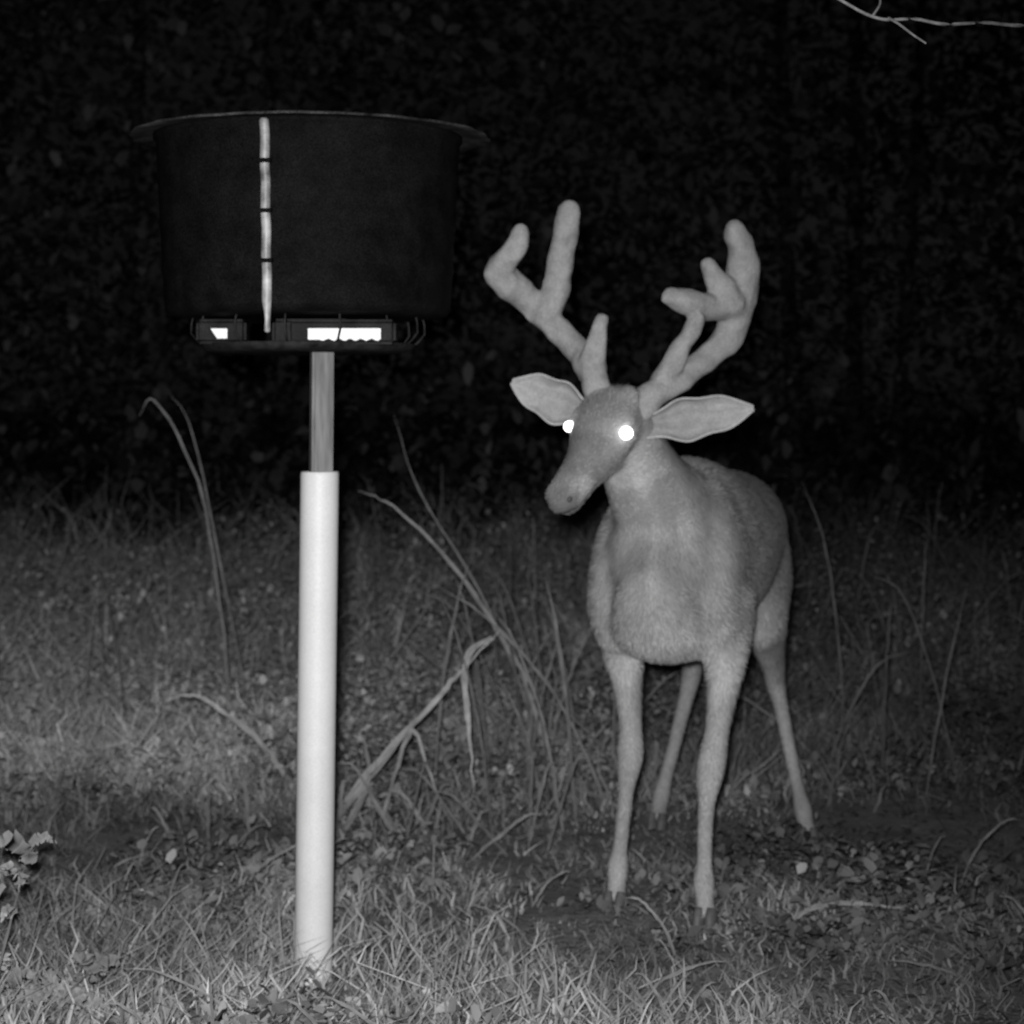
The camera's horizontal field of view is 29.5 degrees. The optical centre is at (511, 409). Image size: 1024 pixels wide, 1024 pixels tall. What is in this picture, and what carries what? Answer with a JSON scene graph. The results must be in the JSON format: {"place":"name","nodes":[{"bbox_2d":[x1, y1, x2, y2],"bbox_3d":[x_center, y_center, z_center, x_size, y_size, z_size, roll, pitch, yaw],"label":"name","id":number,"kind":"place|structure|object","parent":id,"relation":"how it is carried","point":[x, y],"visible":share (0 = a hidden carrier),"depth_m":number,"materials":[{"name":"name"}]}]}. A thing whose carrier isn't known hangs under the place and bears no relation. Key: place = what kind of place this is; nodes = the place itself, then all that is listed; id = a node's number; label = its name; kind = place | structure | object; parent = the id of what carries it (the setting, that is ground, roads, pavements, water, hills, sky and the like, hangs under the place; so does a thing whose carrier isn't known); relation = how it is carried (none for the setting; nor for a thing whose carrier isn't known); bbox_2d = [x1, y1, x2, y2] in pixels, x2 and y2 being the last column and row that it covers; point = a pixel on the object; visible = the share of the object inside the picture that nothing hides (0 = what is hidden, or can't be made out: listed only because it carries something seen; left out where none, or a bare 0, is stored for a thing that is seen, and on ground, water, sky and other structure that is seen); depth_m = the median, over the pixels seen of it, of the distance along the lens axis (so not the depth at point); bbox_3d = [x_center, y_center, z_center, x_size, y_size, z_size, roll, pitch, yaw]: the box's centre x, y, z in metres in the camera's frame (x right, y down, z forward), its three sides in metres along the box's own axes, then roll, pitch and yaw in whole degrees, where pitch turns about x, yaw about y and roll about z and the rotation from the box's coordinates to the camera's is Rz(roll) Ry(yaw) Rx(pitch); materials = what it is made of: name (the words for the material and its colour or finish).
{"place":"outdoors","nodes":[
{"label":"outdoors","id":0,"kind":"place"},
{"bbox_2d":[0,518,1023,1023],"bbox_3d":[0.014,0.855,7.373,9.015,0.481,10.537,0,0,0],"label":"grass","id":1,"kind":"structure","parent":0,"point":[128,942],"depth_m":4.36,"materials":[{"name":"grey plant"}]},
{"bbox_2d":[0,415,1023,1023],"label":"ground","id":2,"kind":"structure","parent":0,"point":[868,819],"depth_m":4.74,"materials":[{"name":"grey plant"}]},
{"bbox_2d":[0,829,56,965],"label":"broadleaf weed","id":3,"kind":"object","parent":2,"relation":"on","point":[15,842],"visible":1,"depth_m":3.20,"materials":[{"name":"grey plant"}]},
{"bbox_2d":[0,951,123,1023],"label":"broadleaf weed","id":4,"kind":"object","parent":2,"relation":"on","point":[90,966],"visible":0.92,"depth_m":3.28,"materials":[{"name":"grey plant"}]},
{"bbox_2d":[28,952,149,1023],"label":"broadleaf weed","id":5,"kind":"object","parent":2,"relation":"on","point":[82,996],"visible":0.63,"depth_m":3.28,"materials":[{"name":"grey plant"}]},
{"bbox_2d":[129,110,490,984],"bbox_3d":[-0.372,0.307,3.597,0.667,1.706,0.664,0,0,0],"label":"deer feeder","id":6,"kind":"object","parent":2,"relation":"on","point":[321,238],"visible":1,"depth_m":3.41,"materials":[{"name":"black plastic"}]},
{"bbox_2d":[0,0,1023,570],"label":"forest","id":7,"kind":"object","parent":2,"relation":"on","point":[592,266],"depth_m":14.90,"materials":[{"name":"black plant"}]},
{"bbox_2d":[0,493,1023,1023],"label":"leafy weeds","id":8,"kind":"object","parent":2,"relation":"on","point":[864,873],"visible":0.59,"depth_m":5.90,"materials":[{"name":"grey plant"}]},
{"bbox_2d":[0,391,1023,1023],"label":"dry reeds","id":9,"kind":"object","parent":2,"relation":"on","point":[358,791],"visible":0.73,"depth_m":5.25,"materials":[{"name":"grey plant"}]},
{"bbox_2d":[0,635,1023,1023],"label":"leaf litter","id":10,"kind":"object","parent":2,"relation":"on","point":[658,913],"visible":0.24,"depth_m":4.13,"materials":[{"name":"grey plant"}]},
{"bbox_2d":[484,200,818,929],"bbox_3d":[0.392,0.320,4.360,0.524,1.492,1.454,0,0,22],"label":"white tailed deer","id":11,"kind":"object","parent":2,"relation":"on","point":[690,567],"visible":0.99,"depth_m":3.96},
{"bbox_2d":[0,451,1023,928],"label":"tall grass","id":12,"kind":"structure","parent":0,"point":[544,545],"depth_m":7.63,"materials":[{"name":"grey plant"}]},
{"bbox_2d":[0,0,1023,415],"label":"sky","id":13,"kind":"structure","parent":0,"point":[209,74],"materials":[{"name":"black"}]},
{"bbox_2d":[838,0,1023,43],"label":"branch","id":14,"kind":"object","parent":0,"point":[888,19],"visible":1,"depth_m":3.10,"materials":[{"name":"grey plant"}]}
]}

